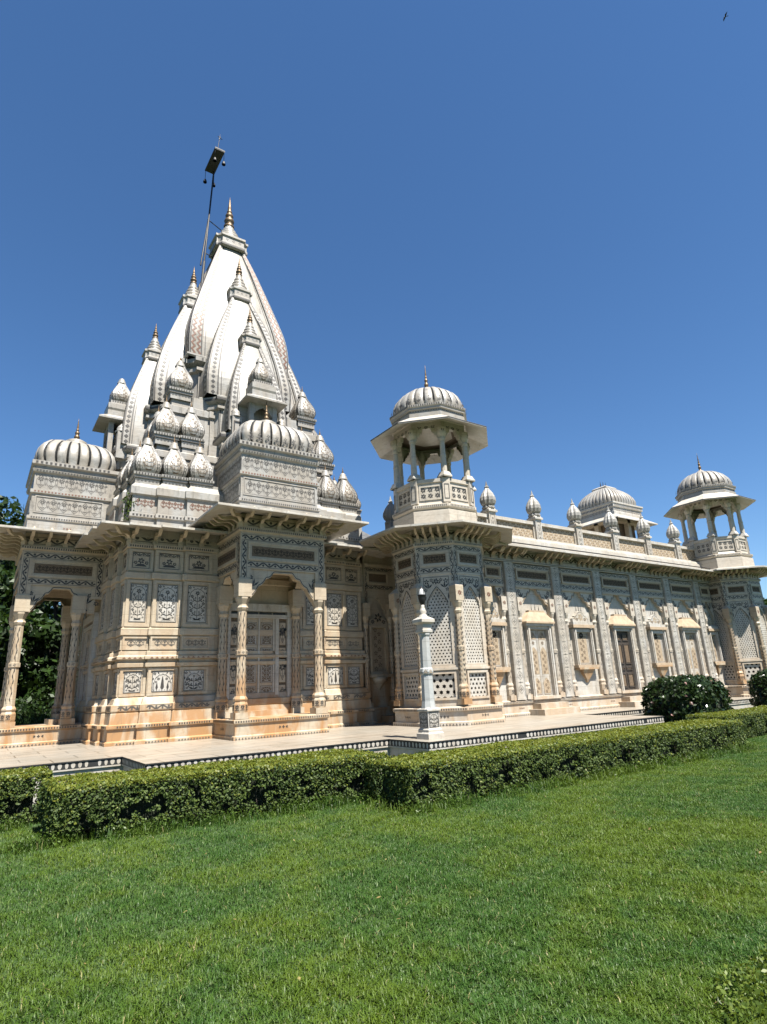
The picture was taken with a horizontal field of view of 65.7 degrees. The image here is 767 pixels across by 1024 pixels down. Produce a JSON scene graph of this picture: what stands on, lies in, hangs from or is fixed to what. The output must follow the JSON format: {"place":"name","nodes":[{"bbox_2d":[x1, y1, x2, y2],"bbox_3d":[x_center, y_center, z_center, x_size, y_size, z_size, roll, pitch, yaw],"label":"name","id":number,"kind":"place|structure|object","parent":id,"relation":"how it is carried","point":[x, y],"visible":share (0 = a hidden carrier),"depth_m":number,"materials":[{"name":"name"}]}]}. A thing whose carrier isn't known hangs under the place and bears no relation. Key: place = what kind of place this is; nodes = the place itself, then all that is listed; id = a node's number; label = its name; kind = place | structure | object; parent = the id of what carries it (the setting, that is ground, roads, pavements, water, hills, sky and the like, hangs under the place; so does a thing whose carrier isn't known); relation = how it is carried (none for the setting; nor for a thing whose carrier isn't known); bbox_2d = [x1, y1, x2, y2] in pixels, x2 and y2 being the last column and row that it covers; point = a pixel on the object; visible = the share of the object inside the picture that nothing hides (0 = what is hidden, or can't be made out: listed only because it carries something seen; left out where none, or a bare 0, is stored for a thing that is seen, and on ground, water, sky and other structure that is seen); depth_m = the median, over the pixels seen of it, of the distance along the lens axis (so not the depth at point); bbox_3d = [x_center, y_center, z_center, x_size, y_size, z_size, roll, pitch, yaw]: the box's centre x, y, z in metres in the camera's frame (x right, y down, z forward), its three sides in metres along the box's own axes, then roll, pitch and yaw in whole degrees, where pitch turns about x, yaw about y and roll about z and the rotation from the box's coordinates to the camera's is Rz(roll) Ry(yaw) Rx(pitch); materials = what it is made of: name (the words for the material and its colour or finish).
{"place":"outdoors","nodes":[
{"label":"outdoors","id":0,"kind":"place"},
{"bbox_2d":[0,697,752,802],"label":"terrace","id":1,"kind":"structure","parent":0,"point":[174,753],"depth_m":12.07,"materials":[{"name":"stone"}]},
{"bbox_2d":[0,200,391,748],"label":"shrine","id":2,"kind":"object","parent":1,"relation":"on","point":[211,588],"visible":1,"depth_m":15.88,"materials":[{"name":"grey stone"}]},
{"bbox_2d":[120,484,139,520],"bbox_3d":[-6.482,-0.155,15.264,0.592,1.148,0.724,8,-20,-33],"label":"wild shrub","id":3,"kind":"object","parent":2,"relation":"on","point":[129,502],"visible":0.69,"depth_m":15.15,"materials":[{"name":"green plant"}]},
{"bbox_2d":[200,136,225,285],"bbox_3d":[-6.276,-10.326,22.122,0.909,10.852,1.310,8,-20,-33],"label":"flagpole","id":4,"kind":"object","parent":2,"relation":"on","point":[214,160],"visible":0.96,"depth_m":22.75,"materials":[{"name":"metal"}]},
{"bbox_2d":[412,586,443,739],"bbox_3d":[0.855,2.983,12.024,0.384,3.010,0.384,8,-20,-33],"label":"lamp post","id":5,"kind":"object","parent":1,"relation":"on","point":[429,721],"visible":1,"depth_m":11.81,"materials":[{"name":"grey stone"}]},
{"bbox_2d":[359,369,511,726],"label":"octagonal tower","id":6,"kind":"structure","parent":1,"relation":"on","point":[436,538],"depth_m":16.35,"materials":[{"name":"grey stone"}]},
{"bbox_2d":[358,481,728,722],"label":"hall","id":7,"kind":"structure","parent":1,"relation":"on","point":[597,604],"depth_m":20.45,"materials":[{"name":"white stone"}]},
{"bbox_2d":[491,606,510,686],"bbox_3d":[3.400,3.907,17.882,0.840,2.610,0.210,8,-20,-33],"label":"window","id":8,"kind":"structure","parent":7,"relation":"in","point":[498,633],"depth_m":17.94,"materials":[{"name":"white stone"}]},
{"bbox_2d":[522,605,580,715],"bbox_3d":[5.118,4.502,18.572,1.600,3.430,0.720,8,-20,-33],"label":"door","id":9,"kind":"structure","parent":7,"relation":"in","point":[536,624],"depth_m":18.71,"materials":[{"name":"stone"}]},
{"bbox_2d":[568,606,599,681],"bbox_3d":[6.776,4.405,20.091,1.120,2.610,0.210,8,-20,-33],"label":"window","id":10,"kind":"structure","parent":7,"relation":"in","point":[584,653],"depth_m":20.08,"materials":[{"name":"white stone"}]},
{"bbox_2d":[608,608,642,706],"bbox_3d":[8.756,5.039,20.952,1.600,3.430,0.720,8,-20,-33],"label":"door","id":11,"kind":"structure","parent":7,"relation":"in","point":[620,626],"depth_m":21.12,"materials":[{"name":"stone"}]},
{"bbox_2d":[645,611,672,676],"bbox_3d":[10.413,4.942,22.471,1.120,2.610,0.210,8,-20,-33],"label":"window","id":12,"kind":"structure","parent":7,"relation":"in","point":[658,645],"depth_m":22.47,"materials":[{"name":"white stone"}]},
{"bbox_2d":[678,613,705,675],"bbox_3d":[12.258,5.423,23.572,1.400,2.990,0.270,8,-20,-33],"label":"door","id":13,"kind":"structure","parent":7,"relation":"in","point":[688,628],"depth_m":23.64,"materials":[{"name":"stone"}]},
{"bbox_2d":[707,613,725,675],"bbox_3d":[13.722,5.431,24.637,0.840,2.610,0.210,8,-20,-33],"label":"window","id":14,"kind":"structure","parent":7,"relation":"in","point":[715,643],"depth_m":24.65,"materials":[{"name":"white stone"}]},
{"bbox_2d":[664,456,766,696],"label":"octagonal tower","id":15,"kind":"structure","parent":1,"relation":"on","point":[739,609],"depth_m":25.33,"materials":[{"name":"stone"}]},
{"bbox_2d":[0,698,766,1023],"bbox_3d":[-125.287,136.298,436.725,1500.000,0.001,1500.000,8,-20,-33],"label":"lawn","id":16,"kind":"structure","parent":0,"point":[238,892],"depth_m":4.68,"materials":[{"name":"plant"}]},
{"bbox_2d":[0,765,53,827],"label":"hedge","id":17,"kind":"object","parent":16,"relation":"on","point":[18,790],"visible":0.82,"depth_m":8.31,"materials":[{"name":"green plant"}]},
{"bbox_2d":[14,686,50,724],"bbox_3d":[-13.604,6.073,16.631,13.392,2.197,4.040,8,-20,-33],"label":"bush","id":18,"kind":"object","parent":16,"relation":"on","point":[23,720],"depth_m":18.19,"materials":[{"name":"green plant"}]},
{"bbox_2d":[0,670,65,722],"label":"undergrowth","id":19,"kind":"object","parent":16,"relation":"on","point":[31,699],"visible":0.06,"depth_m":22.12,"materials":[{"name":"green plant"}]},
{"bbox_2d":[1,561,69,667],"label":"tree","id":20,"kind":"object","parent":16,"relation":"on","point":[39,614],"visible":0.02,"depth_m":34.11,"materials":[{"name":"green plant"}]},
{"bbox_2d":[0,495,79,667],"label":"tree","id":21,"kind":"object","parent":16,"relation":"on","point":[10,565],"visible":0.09,"depth_m":29.05,"materials":[{"name":"green plant"}]},
{"bbox_2d":[0,566,80,712],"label":"tree","id":22,"kind":"object","parent":16,"relation":"on","point":[40,649],"visible":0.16,"depth_m":23.78,"materials":[{"name":"green plant"}]},
{"bbox_2d":[37,748,387,843],"bbox_3d":[-2.239,3.954,8.533,4.795,0.728,1.290,6,-19,-28],"label":"hedge","id":23,"kind":"object","parent":16,"relation":"on","point":[101,799],"visible":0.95,"depth_m":7.95,"materials":[{"name":"green plant"}]},
{"bbox_2d":[0,741,758,853],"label":"foot weeds","id":24,"kind":"object","parent":16,"relation":"on","point":[228,819],"visible":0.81,"depth_m":8.15,"materials":[{"name":"green plant"}]},
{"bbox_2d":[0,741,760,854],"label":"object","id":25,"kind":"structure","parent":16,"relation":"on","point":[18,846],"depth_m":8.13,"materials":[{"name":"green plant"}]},
{"bbox_2d":[84,773,763,1004],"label":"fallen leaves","id":26,"kind":"object","parent":16,"relation":"on","point":[511,882],"visible":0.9,"depth_m":4.86,"materials":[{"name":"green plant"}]},
{"bbox_2d":[362,718,747,811],"bbox_3d":[3.787,4.383,10.844,9.160,0.689,1.232,8,-20,-33],"label":"hedge","id":27,"kind":"object","parent":16,"relation":"on","point":[416,776],"visible":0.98,"depth_m":9.53,"materials":[{"name":"green plant"}]},
{"bbox_2d":[640,674,733,722],"bbox_3d":[8.576,5.467,16.846,2.413,1.713,2.169,8,-20,-33],"label":"flowering bush","id":28,"kind":"object","parent":16,"relation":"on","point":[674,698],"visible":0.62,"depth_m":16.23,"materials":[{"name":"green plant"}]},
{"bbox_2d":[685,705,766,738],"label":"hedge","id":29,"kind":"object","parent":16,"relation":"on","point":[754,721],"visible":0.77,"depth_m":15.03,"materials":[{"name":"green plant"}]},
{"bbox_2d":[713,943,766,1023],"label":"weeds","id":30,"kind":"object","parent":16,"relation":"on","point":[759,1008],"visible":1,"depth_m":3.00,"materials":[{"name":"green plant"}]},
{"bbox_2d":[747,668,766,706],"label":"flowering bush","id":31,"kind":"object","parent":16,"relation":"on","point":[757,683],"visible":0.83,"depth_m":19.79,"materials":[{"name":"green plant"}]},
{"bbox_2d":[0,0,766,606],"label":"sky","id":32,"kind":"structure","parent":0,"point":[554,212],"materials":[{"name":"blue"}]}
]}

